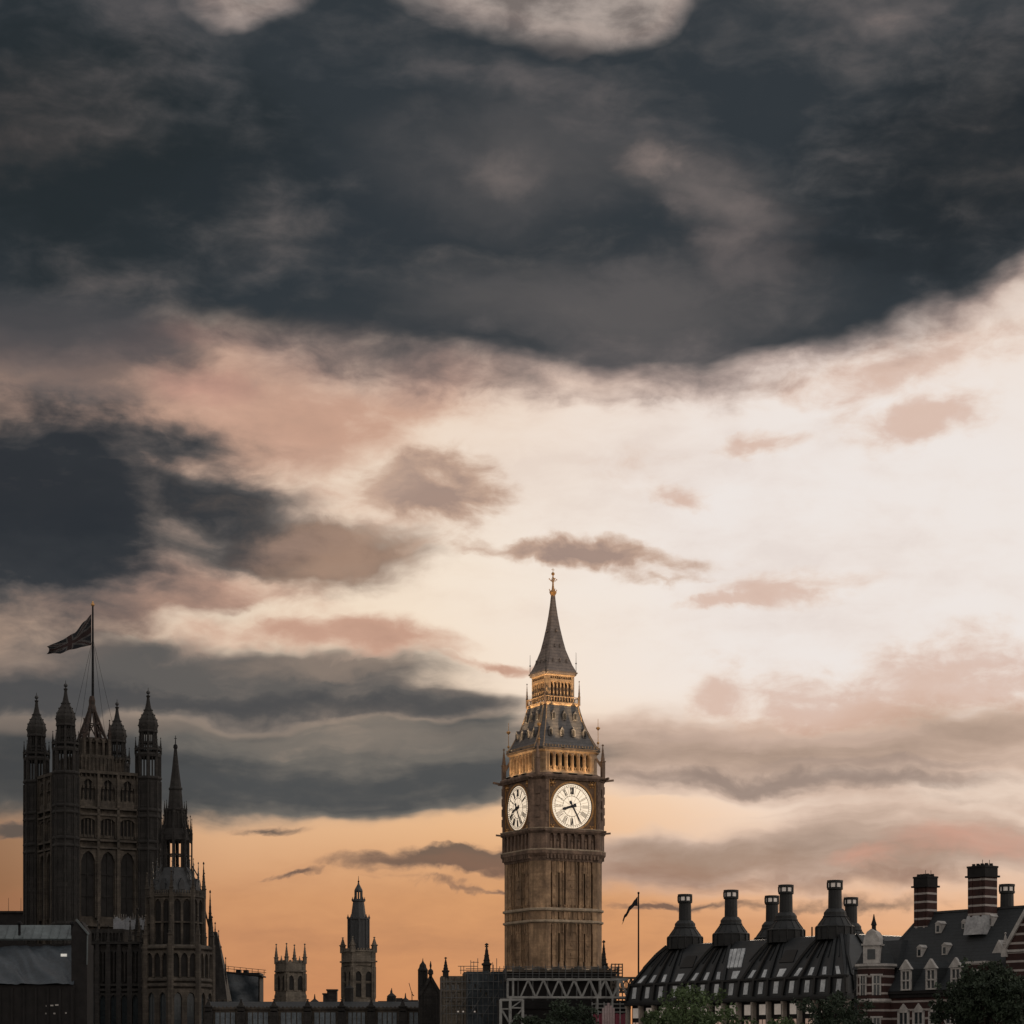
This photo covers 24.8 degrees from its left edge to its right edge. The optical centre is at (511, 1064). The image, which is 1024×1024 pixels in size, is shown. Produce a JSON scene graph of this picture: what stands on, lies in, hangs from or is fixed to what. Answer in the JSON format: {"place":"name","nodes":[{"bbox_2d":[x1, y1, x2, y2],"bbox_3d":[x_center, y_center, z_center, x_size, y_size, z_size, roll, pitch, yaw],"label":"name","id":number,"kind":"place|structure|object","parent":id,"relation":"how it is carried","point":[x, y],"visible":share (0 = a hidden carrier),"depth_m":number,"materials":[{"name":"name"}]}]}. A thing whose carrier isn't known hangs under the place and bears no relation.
{"place":"outdoors","nodes":[
{"label":"outdoors","id":0,"kind":"place"},
{"bbox_2d":[0,898,22,943],"bbox_3d":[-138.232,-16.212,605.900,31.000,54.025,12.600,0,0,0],"label":"flat roofed block","id":1,"kind":"structure","parent":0,"point":[8,917],"depth_m":600.00,"materials":[{"name":"brick"}]},
{"bbox_2d":[0,921,93,1023],"bbox_3d":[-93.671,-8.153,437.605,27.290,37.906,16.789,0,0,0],"label":"sheet roofed hall","id":2,"kind":"structure","parent":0,"point":[37,985],"depth_m":431.79,"materials":[{"name":"metal"}]},
{"bbox_2d":[23,680,161,943],"bbox_3d":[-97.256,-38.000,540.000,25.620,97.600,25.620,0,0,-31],"label":"square tower","id":3,"kind":"structure","parent":0,"point":[92,810],"depth_m":533.59,"materials":[{"name":"stone"}]},
{"bbox_2d":[42,862,42,918],"bbox_3d":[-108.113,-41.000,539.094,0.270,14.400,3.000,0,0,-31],"label":"window","id":4,"kind":"structure","parent":3,"relation":"in","point":[42,862],"depth_m":540.34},
{"bbox_2d":[48,860,49,917],"bbox_3d":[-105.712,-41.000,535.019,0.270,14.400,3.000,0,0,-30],"label":"window","id":5,"kind":"structure","parent":3,"relation":"in","point":[49,860],"depth_m":536.13,"materials":[{"name":"black glass"}]},
{"bbox_2d":[81,779,91,798],"bbox_3d":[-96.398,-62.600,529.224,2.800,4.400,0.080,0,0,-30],"label":"window","id":6,"kind":"structure","parent":3,"relation":"in","point":[85,782],"depth_m":529.11,"materials":[{"name":"black glass"}]},
{"bbox_2d":[81,853,93,915],"bbox_3d":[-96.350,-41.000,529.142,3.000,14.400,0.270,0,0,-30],"label":"window","id":7,"kind":"structure","parent":3,"relation":"in","point":[87,862],"depth_m":529.11,"materials":[{"name":"black glass"}]},
{"bbox_2d":[81,818,93,834],"bbox_3d":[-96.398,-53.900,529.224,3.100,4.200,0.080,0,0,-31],"label":"window","id":8,"kind":"structure","parent":3,"relation":"in","point":[89,820],"depth_m":529.37,"materials":[{"name":"black glass"}]},
{"bbox_2d":[75,601,120,757],"bbox_3d":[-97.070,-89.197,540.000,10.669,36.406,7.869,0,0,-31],"label":"flagstaff","id":9,"kind":"object","parent":3,"relation":"on","point":[93,651],"visible":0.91,"depth_m":539.79,"materials":[{"name":"metal"}]},
{"bbox_2d":[47,615,90,653],"bbox_3d":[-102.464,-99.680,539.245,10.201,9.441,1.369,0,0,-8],"label":"flag","id":10,"kind":"object","parent":9,"relation":"attached to","point":[80,637],"visible":1,"depth_m":539.45,"materials":[{"name":"multicoloured fabric"}]},
{"bbox_2d":[101,781,112,799],"bbox_3d":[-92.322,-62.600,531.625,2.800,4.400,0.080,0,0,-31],"label":"window","id":11,"kind":"structure","parent":3,"relation":"in","point":[105,783],"depth_m":531.57,"materials":[{"name":"black glass"}]},
{"bbox_2d":[101,853,113,916],"bbox_3d":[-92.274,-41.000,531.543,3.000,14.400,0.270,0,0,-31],"label":"window","id":12,"kind":"structure","parent":3,"relation":"in","point":[107,875],"depth_m":531.57,"materials":[{"name":"black glass"}]},
{"bbox_2d":[101,819,113,835],"bbox_3d":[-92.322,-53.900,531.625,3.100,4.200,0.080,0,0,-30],"label":"window","id":13,"kind":"structure","parent":3,"relation":"in","point":[105,820],"depth_m":531.57,"materials":[{"name":"black glass"}]},
{"bbox_2d":[121,782,130,800],"bbox_3d":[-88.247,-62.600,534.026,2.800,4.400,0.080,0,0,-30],"label":"window","id":14,"kind":"structure","parent":3,"relation":"in","point":[129,785],"depth_m":533.78,"materials":[{"name":"black glass"}]},
{"bbox_2d":[120,820,132,836],"bbox_3d":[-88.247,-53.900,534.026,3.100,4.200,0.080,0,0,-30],"label":"window","id":15,"kind":"structure","parent":3,"relation":"in","point":[121,824],"depth_m":533.78,"materials":[{"name":"black glass"}]},
{"bbox_2d":[121,854,132,917],"bbox_3d":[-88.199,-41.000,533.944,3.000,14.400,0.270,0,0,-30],"label":"window","id":16,"kind":"structure","parent":3,"relation":"in","point":[126,862],"depth_m":534.04,"materials":[{"name":"black glass"}]},
{"bbox_2d":[89,908,144,1023],"bbox_3d":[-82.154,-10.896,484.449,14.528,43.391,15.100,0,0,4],"label":"gothic wing","id":17,"kind":"structure","parent":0,"point":[117,975],"depth_m":477.17,"materials":[{"name":"brown stone"}]},
{"bbox_2d":[100,996,104,1023],"bbox_3d":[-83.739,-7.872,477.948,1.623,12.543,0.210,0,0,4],"label":"window","id":18,"kind":"structure","parent":17,"relation":"in","point":[102,1001],"depth_m":478.01,"materials":[{"name":"black glass"}]},
{"bbox_2d":[111,996,115,1023],"bbox_3d":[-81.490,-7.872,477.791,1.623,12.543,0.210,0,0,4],"label":"window","id":19,"kind":"structure","parent":17,"relation":"in","point":[113,1001],"depth_m":477.78,"materials":[{"name":"black glass"}]},
{"bbox_2d":[122,996,126,1023],"bbox_3d":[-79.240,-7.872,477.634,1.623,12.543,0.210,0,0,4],"label":"window","id":20,"kind":"structure","parent":17,"relation":"in","point":[124,1000],"depth_m":477.66,"materials":[{"name":"black glass"}]},
{"bbox_2d":[113,914,144,931],"bbox_3d":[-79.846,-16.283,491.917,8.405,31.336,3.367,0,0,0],"label":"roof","id":21,"kind":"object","parent":17,"relation":"attached to","point":[118,923],"visible":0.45,"depth_m":490.37,"materials":[{"name":"grey metal"}]},
{"bbox_2d":[133,996,137,1023],"bbox_3d":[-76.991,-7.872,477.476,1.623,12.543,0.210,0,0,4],"label":"window","id":22,"kind":"structure","parent":17,"relation":"in","point":[135,1000],"depth_m":477.55,"materials":[{"name":"black glass"}]},
{"bbox_2d":[136,736,214,1023],"bbox_3d":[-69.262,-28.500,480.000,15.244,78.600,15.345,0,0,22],"label":"spired tower","id":23,"kind":"structure","parent":0,"point":[178,971],"depth_m":475.23,"materials":[{"name":"stone"}]},
{"bbox_2d":[149,993,153,1023],"bbox_3d":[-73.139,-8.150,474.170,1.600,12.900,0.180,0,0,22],"label":"tall window","id":24,"kind":"structure","parent":23,"relation":"in","point":[151,998],"depth_m":474.29,"materials":[{"name":"black glass"}]},
{"bbox_2d":[156,901,160,943],"bbox_3d":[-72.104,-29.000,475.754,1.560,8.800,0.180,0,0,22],"label":"window","id":25,"kind":"structure","parent":23,"relation":"in","point":[158,905],"depth_m":475.68,"materials":[{"name":"black glass"}]},
{"bbox_2d":[160,993,165,1023],"bbox_3d":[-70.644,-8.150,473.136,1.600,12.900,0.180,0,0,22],"label":"tall window","id":26,"kind":"structure","parent":23,"relation":"in","point":[163,998],"depth_m":473.14,"materials":[{"name":"black glass"}]},
{"bbox_2d":[164,901,168,943],"bbox_3d":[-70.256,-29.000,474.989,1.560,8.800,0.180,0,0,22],"label":"window","id":27,"kind":"structure","parent":23,"relation":"in","point":[166,904],"depth_m":475.10,"materials":[{"name":"black glass"}]},
{"bbox_2d":[174,901,179,943],"bbox_3d":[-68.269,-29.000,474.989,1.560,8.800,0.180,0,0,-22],"label":"window","id":28,"kind":"structure","parent":23,"relation":"in","point":[176,903],"depth_m":475.05,"materials":[{"name":"black glass"}]},
{"bbox_2d":[174,993,180,1023],"bbox_3d":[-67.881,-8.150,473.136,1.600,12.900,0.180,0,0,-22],"label":"tall window","id":29,"kind":"structure","parent":23,"relation":"in","point":[177,998],"depth_m":473.02,"materials":[{"name":"black glass"}]},
{"bbox_2d":[183,901,189,944],"bbox_3d":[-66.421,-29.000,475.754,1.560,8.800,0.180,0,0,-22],"label":"window","id":30,"kind":"structure","parent":23,"relation":"in","point":[186,905],"depth_m":475.68,"materials":[{"name":"black glass"}]},
{"bbox_2d":[187,993,193,1023],"bbox_3d":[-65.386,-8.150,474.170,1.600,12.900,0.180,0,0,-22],"label":"tall window","id":31,"kind":"structure","parent":23,"relation":"in","point":[190,999],"depth_m":474.06,"materials":[{"name":"black glass"}]},
{"bbox_2d":[199,902,200,943],"bbox_3d":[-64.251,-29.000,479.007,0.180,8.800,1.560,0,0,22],"label":"window","id":32,"kind":"structure","parent":23,"relation":"in","point":[199,902],"depth_m":479.53,"materials":[{"name":"black glass"}]},
{"bbox_2d":[201,994,203,1023],"bbox_3d":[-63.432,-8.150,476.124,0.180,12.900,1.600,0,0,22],"label":"tall window","id":33,"kind":"structure","parent":23,"relation":"in","point":[202,1019],"depth_m":476.61,"materials":[{"name":"black glass"}]},
{"bbox_2d":[226,966,265,1001],"bbox_3d":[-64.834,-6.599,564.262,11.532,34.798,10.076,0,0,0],"label":"netted block","id":34,"kind":"structure","parent":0,"point":[246,986],"depth_m":559.77,"materials":[{"name":"fabric"}]},
{"bbox_2d":[274,943,306,1001],"bbox_3d":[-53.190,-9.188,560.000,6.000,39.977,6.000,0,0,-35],"label":"pinnacled tower","id":35,"kind":"structure","parent":0,"point":[290,980],"depth_m":558.28,"materials":[{"name":"grey stone"}]},
{"bbox_2d":[289,976,293,989],"bbox_3d":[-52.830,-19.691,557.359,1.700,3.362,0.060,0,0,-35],"label":"louvre window","id":36,"kind":"structure","parent":35,"relation":"in","point":[291,981],"depth_m":557.35,"materials":[{"name":"black"}]},
{"bbox_2d":[298,976,301,989],"bbox_3d":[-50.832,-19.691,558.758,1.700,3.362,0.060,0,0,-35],"label":"louvre window","id":37,"kind":"structure","parent":35,"relation":"in","point":[299,978],"depth_m":558.79,"materials":[{"name":"black"}]},
{"bbox_2d":[204,980,418,1023],"bbox_3d":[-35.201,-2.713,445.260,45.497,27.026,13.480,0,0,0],"label":"long palace range","id":38,"kind":"structure","parent":0,"point":[330,1009],"depth_m":439.88,"materials":[{"name":"stone"}]},
{"bbox_2d":[286,1012,290,1023],"bbox_3d":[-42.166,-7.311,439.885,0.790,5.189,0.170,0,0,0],"label":"window","id":39,"kind":"structure","parent":38,"relation":"in","point":[288,1014],"depth_m":439.83,"materials":[{"name":"grey glass"}]},
{"bbox_2d":[297,1012,301,1023],"bbox_3d":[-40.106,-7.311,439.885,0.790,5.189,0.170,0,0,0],"label":"window","id":40,"kind":"structure","parent":38,"relation":"in","point":[299,1014],"depth_m":439.83,"materials":[{"name":"grey glass"}]},
{"bbox_2d":[314,1012,318,1023],"bbox_3d":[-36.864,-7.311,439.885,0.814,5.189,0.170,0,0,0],"label":"window","id":41,"kind":"structure","parent":38,"relation":"in","point":[316,1014],"depth_m":439.83,"materials":[{"name":"grey glass"}]},
{"bbox_2d":[331,1012,335,1023],"bbox_3d":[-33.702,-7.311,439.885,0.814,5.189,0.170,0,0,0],"label":"window","id":42,"kind":"structure","parent":38,"relation":"in","point":[333,1014],"depth_m":439.83,"materials":[{"name":"grey glass"}]},
{"bbox_2d":[339,876,377,1001],"bbox_3d":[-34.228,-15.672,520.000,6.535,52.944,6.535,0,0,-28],"label":"tiered lantern tower","id":43,"kind":"structure","parent":0,"point":[358,961],"depth_m":518.29,"materials":[{"name":"grey stone"}]},
{"bbox_2d":[356,984,360,996],"bbox_3d":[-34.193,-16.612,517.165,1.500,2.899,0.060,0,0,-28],"label":"window","id":44,"kind":"structure","parent":43,"relation":"in","point":[358,986],"depth_m":517.23,"materials":[{"name":"black glass"}]},
{"bbox_2d":[366,984,370,996],"bbox_3d":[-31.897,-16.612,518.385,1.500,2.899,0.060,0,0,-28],"label":"window","id":45,"kind":"structure","parent":43,"relation":"in","point":[368,986],"depth_m":518.37,"materials":[{"name":"black glass"}]},
{"bbox_2d":[378,990,418,1001],"bbox_3d":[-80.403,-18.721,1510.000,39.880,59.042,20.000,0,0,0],"label":"distant domed roofs","id":46,"kind":"structure","parent":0,"point":[398,999],"depth_m":1500.00,"materials":[{"name":"stone"}]},
{"bbox_2d":[440,943,506,1023],"bbox_3d":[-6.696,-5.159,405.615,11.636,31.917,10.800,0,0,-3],"label":"scaffolded range","id":47,"kind":"structure","parent":0,"point":[470,996],"depth_m":401.12,"materials":[{"name":"grey stone"}]},
{"bbox_2d":[0,0,1023,1023],"label":"sky","id":48,"kind":"structure","parent":0,"point":[332,332],"materials":[{"name":"grey"}]},
{"bbox_2d":[602,940,608,969],"bbox_3d":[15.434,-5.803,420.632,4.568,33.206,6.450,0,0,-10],"label":"pinnacled gable","id":49,"kind":"structure","parent":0,"point":[604,962],"depth_m":417.88,"materials":[{"name":"stone"}]},
{"bbox_2d":[624,880,1014,1023],"bbox_3d":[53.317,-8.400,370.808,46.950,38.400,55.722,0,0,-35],"label":"bronze roofed block","id":50,"kind":"structure","parent":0,"point":[777,964],"depth_m":356.50,"materials":[{"name":"black metal"}]},
{"bbox_2d":[632,1008,638,1018],"bbox_3d":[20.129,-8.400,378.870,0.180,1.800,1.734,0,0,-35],"label":"window","id":51,"kind":"structure","parent":50,"relation":"in","point":[635,1011],"depth_m":378.88,"materials":[{"name":"grey glass"}]},
{"bbox_2d":[728,983,733,994],"bbox_3d":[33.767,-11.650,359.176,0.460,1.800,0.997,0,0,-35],"label":"attic window","id":52,"kind":"structure","parent":50,"relation":"in","point":[731,986],"depth_m":359.07,"materials":[{"name":"grey glass"}]},
{"bbox_2d":[731,971,739,978],"bbox_3d":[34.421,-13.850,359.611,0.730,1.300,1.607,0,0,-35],"label":"roof window","id":53,"kind":"structure","parent":50,"relation":"in","point":[735,974],"depth_m":359.50,"materials":[{"name":"grey glass"}]},
{"bbox_2d":[743,983,748,994],"bbox_3d":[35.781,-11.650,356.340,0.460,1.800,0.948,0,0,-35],"label":"attic window","id":54,"kind":"structure","parent":50,"relation":"in","point":[745,991],"depth_m":356.27,"materials":[{"name":"grey glass"}]},
{"bbox_2d":[744,1004,750,1015],"bbox_3d":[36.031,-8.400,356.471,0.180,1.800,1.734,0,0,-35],"label":"window","id":55,"kind":"structure","parent":50,"relation":"in","point":[747,1007],"depth_m":356.45,"materials":[{"name":"grey glass"}]},
{"bbox_2d":[758,982,763,993],"bbox_3d":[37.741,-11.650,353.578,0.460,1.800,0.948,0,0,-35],"label":"attic window","id":56,"kind":"structure","parent":50,"relation":"in","point":[760,989],"depth_m":353.50,"materials":[{"name":"grey glass"}]},
{"bbox_2d":[758,1004,765,1015],"bbox_3d":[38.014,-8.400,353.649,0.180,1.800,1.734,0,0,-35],"label":"window","id":57,"kind":"structure","parent":50,"relation":"in","point":[761,1007],"depth_m":353.84,"materials":[{"name":"grey glass"}]},
{"bbox_2d":[773,981,778,993],"bbox_3d":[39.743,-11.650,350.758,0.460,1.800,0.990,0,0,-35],"label":"attic window","id":58,"kind":"structure","parent":50,"relation":"in","point":[775,990],"depth_m":350.66,"materials":[{"name":"grey glass"}]},
{"bbox_2d":[774,1003,780,1014],"bbox_3d":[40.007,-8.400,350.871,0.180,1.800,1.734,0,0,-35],"label":"window","id":59,"kind":"structure","parent":50,"relation":"in","point":[777,1006],"depth_m":350.92,"materials":[{"name":"grey glass"}]},
{"bbox_2d":[777,969,785,976],"bbox_3d":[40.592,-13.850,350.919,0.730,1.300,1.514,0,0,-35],"label":"roof window","id":60,"kind":"structure","parent":50,"relation":"in","point":[781,971],"depth_m":350.92,"materials":[{"name":"grey glass"}]},
{"bbox_2d":[789,981,794,992],"bbox_3d":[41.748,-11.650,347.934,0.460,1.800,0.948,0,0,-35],"label":"attic window","id":61,"kind":"structure","parent":50,"relation":"in","point":[791,987],"depth_m":347.85,"materials":[{"name":"grey glass"}]},
{"bbox_2d":[789,1003,796,1014],"bbox_3d":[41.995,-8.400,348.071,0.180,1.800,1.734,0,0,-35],"label":"window","id":62,"kind":"structure","parent":50,"relation":"in","point":[792,1008],"depth_m":348.19,"materials":[{"name":"grey glass"}]},
{"bbox_2d":[804,980,809,991],"bbox_3d":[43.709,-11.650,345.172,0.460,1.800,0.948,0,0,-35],"label":"attic window","id":63,"kind":"structure","parent":50,"relation":"in","point":[807,982],"depth_m":345.06,"materials":[{"name":"grey glass"}]},
{"bbox_2d":[820,979,825,991],"bbox_3d":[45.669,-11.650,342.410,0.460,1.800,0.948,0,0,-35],"label":"attic window","id":64,"kind":"structure","parent":50,"relation":"in","point":[822,987],"depth_m":342.29,"materials":[{"name":"grey glass"}]},
{"bbox_2d":[836,979,841,990],"bbox_3d":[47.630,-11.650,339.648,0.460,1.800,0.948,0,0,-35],"label":"attic window","id":65,"kind":"structure","parent":50,"relation":"in","point":[838,985],"depth_m":339.54,"materials":[{"name":"grey glass"}]},
{"bbox_2d":[852,860,1023,1023],"bbox_3d":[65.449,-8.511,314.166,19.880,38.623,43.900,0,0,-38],"label":"banded brick block","id":66,"kind":"structure","parent":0,"point":[895,981],"depth_m":317.85,"materials":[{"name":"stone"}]},
{"bbox_2d":[858,974,867,994],"bbox_3d":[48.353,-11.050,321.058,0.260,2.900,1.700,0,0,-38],"label":"window","id":67,"kind":"structure","parent":66,"relation":"in","point":[862,977],"depth_m":321.00,"materials":[{"name":"white stone"}]},
{"bbox_2d":[870,974,882,994],"bbox_3d":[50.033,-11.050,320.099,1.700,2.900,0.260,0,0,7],"label":"window","id":68,"kind":"structure","parent":66,"relation":"in","point":[876,978],"depth_m":320.06,"materials":[{"name":"white stone"}]},
{"bbox_2d":[870,1016,882,1023],"bbox_3d":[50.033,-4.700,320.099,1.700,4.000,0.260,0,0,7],"label":"window","id":69,"kind":"structure","parent":66,"relation":"in","point":[875,1019],"depth_m":320.06,"materials":[{"name":"white stone"}]},
{"bbox_2d":[897,1004,909,1023],"bbox_3d":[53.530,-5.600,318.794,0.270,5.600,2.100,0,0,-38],"label":"window","id":70,"kind":"structure","parent":66,"relation":"in","point":[903,1014],"depth_m":318.74,"materials":[{"name":"white stone"}]},
{"bbox_2d":[912,1003,924,1023],"bbox_3d":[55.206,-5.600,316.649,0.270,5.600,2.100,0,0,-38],"label":"window","id":71,"kind":"structure","parent":66,"relation":"in","point":[918,1014],"depth_m":316.56,"materials":[{"name":"white stone"}]},
{"bbox_2d":[928,1003,940,1023],"bbox_3d":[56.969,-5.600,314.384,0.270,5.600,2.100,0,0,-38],"label":"window","id":72,"kind":"structure","parent":66,"relation":"in","point":[929,1010],"depth_m":314.95,"materials":[{"name":"white stone"}]},
{"label":"ground","id":73,"kind":"structure","parent":0,"visible":0},
{"bbox_2d":[71,919,90,1023],"bbox_3d":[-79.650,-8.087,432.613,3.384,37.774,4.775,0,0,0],"label":"end turret","id":74,"kind":"object","parent":73,"relation":"on","point":[81,954],"visible":1,"depth_m":430.50,"materials":[{"name":"stone"}]},
{"bbox_2d":[201,862,231,1001],"bbox_3d":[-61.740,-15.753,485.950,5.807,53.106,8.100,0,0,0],"label":"spire","id":75,"kind":"structure","parent":73,"relation":"on","point":[222,991],"depth_m":484.32,"materials":[{"name":"stone"}]},
{"bbox_2d":[418,959,439,1023],"bbox_3d":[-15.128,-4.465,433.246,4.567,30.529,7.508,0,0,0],"label":"gabled porch","id":76,"kind":"object","parent":73,"relation":"on","point":[429,998],"visible":0.98,"depth_m":430.00,"materials":[{"name":"stone"}]},
{"bbox_2d":[510,1013,550,1023],"bbox_3d":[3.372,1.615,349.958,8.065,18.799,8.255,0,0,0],"label":"tree","id":77,"kind":"object","parent":73,"relation":"on","point":[532,1019],"visible":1,"depth_m":348.68,"materials":[{"name":"green plant"}]},
{"bbox_2d":[493,569,613,970],"bbox_3d":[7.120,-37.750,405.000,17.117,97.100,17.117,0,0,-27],"label":"clock tower","id":78,"kind":"structure","parent":73,"relation":"on","point":[552,835],"depth_m":400.00,"materials":[{"name":"stone"}]},
{"bbox_2d":[504,964,619,999],"bbox_3d":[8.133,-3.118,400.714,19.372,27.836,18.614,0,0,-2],"label":"scaffold deck","id":79,"kind":"structure","parent":73,"relation":"on","point":[556,972],"depth_m":392.81,"materials":[{"name":"metal"}]},
{"bbox_2d":[497,1000,626,1023],"bbox_3d":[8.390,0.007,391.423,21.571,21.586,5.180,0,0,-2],"label":"site cabins","id":80,"kind":"object","parent":73,"relation":"on","point":[539,1008],"visible":0.25,"depth_m":388.91,"materials":[{"name":"metal"}]},
{"bbox_2d":[499,978,628,1023],"bbox_3d":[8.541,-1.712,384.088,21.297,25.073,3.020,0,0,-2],"label":"truss gantry","id":81,"kind":"object","parent":73,"relation":"on","point":[520,998],"visible":0.98,"depth_m":382.76,"materials":[{"name":"grey metal"}]},
{"bbox_2d":[543,998,598,1023],"bbox_3d":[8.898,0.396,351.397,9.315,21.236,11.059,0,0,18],"label":"tree","id":82,"kind":"object","parent":73,"relation":"on","point":[570,1013],"visible":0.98,"depth_m":351.04,"materials":[{"name":"green plant"}]},
{"bbox_2d":[592,1002,624,1023],"bbox_3d":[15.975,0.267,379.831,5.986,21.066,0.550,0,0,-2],"label":"red hoarding","id":83,"kind":"object","parent":73,"relation":"on","point":[608,1017],"visible":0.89,"depth_m":379.65,"materials":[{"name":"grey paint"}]},
{"bbox_2d":[611,963,622,999],"bbox_3d":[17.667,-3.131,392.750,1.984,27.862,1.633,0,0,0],"label":"scaffold cage","id":84,"kind":"object","parent":73,"relation":"on","point":[615,964],"visible":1,"depth_m":393.43,"materials":[{"name":"grey metal"}]},
{"bbox_2d":[610,977,634,999],"bbox_3d":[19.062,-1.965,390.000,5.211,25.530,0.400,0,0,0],"label":"lattice walkway","id":85,"kind":"structure","parent":73,"relation":"on","point":[620,986],"depth_m":389.90,"materials":[{"name":"grey metal"}]},
{"bbox_2d":[637,892,639,972],"bbox_3d":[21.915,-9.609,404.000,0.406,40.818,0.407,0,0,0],"label":"slim flagpole","id":86,"kind":"object","parent":73,"relation":"on","point":[638,893],"visible":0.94,"depth_m":403.87,"materials":[{"name":"metal"}]},
{"bbox_2d":[622,897,637,923],"bbox_3d":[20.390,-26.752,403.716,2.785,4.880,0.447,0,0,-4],"label":"flag","id":87,"kind":"object","parent":86,"relation":"attached to","point":[633,904],"visible":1,"depth_m":403.79,"materials":[{"name":"fabric"}]},
{"bbox_2d":[640,1009,667,1023],"bbox_3d":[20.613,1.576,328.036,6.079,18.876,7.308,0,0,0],"label":"tree","id":88,"kind":"object","parent":73,"relation":"on","point":[650,1015],"visible":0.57,"depth_m":326.64,"materials":[{"name":"green plant"}]},
{"bbox_2d":[653,982,757,1023],"bbox_3d":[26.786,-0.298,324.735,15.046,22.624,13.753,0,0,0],"label":"broad tree","id":89,"kind":"object","parent":73,"relation":"on","point":[693,1014],"visible":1,"depth_m":323.03,"materials":[{"name":"green plant"}]},
{"bbox_2d":[758,1016,808,1023],"bbox_3d":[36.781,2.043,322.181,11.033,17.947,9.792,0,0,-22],"label":"round tree","id":90,"kind":"object","parent":73,"relation":"on","point":[787,1021],"visible":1,"depth_m":321.22,"materials":[{"name":"green plant"}]},
{"bbox_2d":[791,990,875,1023],"bbox_3d":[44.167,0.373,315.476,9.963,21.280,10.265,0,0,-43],"label":"dark tree","id":91,"kind":"object","parent":73,"relation":"on","point":[846,1015],"visible":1,"depth_m":314.38,"materials":[{"name":"green plant"}]},
{"bbox_2d":[928,981,980,1023],"bbox_3d":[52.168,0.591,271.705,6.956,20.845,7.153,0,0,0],"label":"shade tree","id":92,"kind":"object","parent":73,"relation":"on","point":[940,1006],"visible":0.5,"depth_m":271.89,"materials":[{"name":"green plant"}]},
{"bbox_2d":[946,957,1023,1023],"bbox_3d":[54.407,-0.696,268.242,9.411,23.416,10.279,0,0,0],"label":"shade tree","id":93,"kind":"object","parent":73,"relation":"on","point":[980,984],"visible":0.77,"depth_m":266.46,"materials":[{"name":"green plant"}]},
{"bbox_2d":[975,976,1023,1023],"bbox_3d":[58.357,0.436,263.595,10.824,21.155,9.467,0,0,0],"label":"shade tree","id":94,"kind":"object","parent":73,"relation":"on","point":[1010,1008],"visible":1,"depth_m":262.61,"materials":[{"name":"green plant"}]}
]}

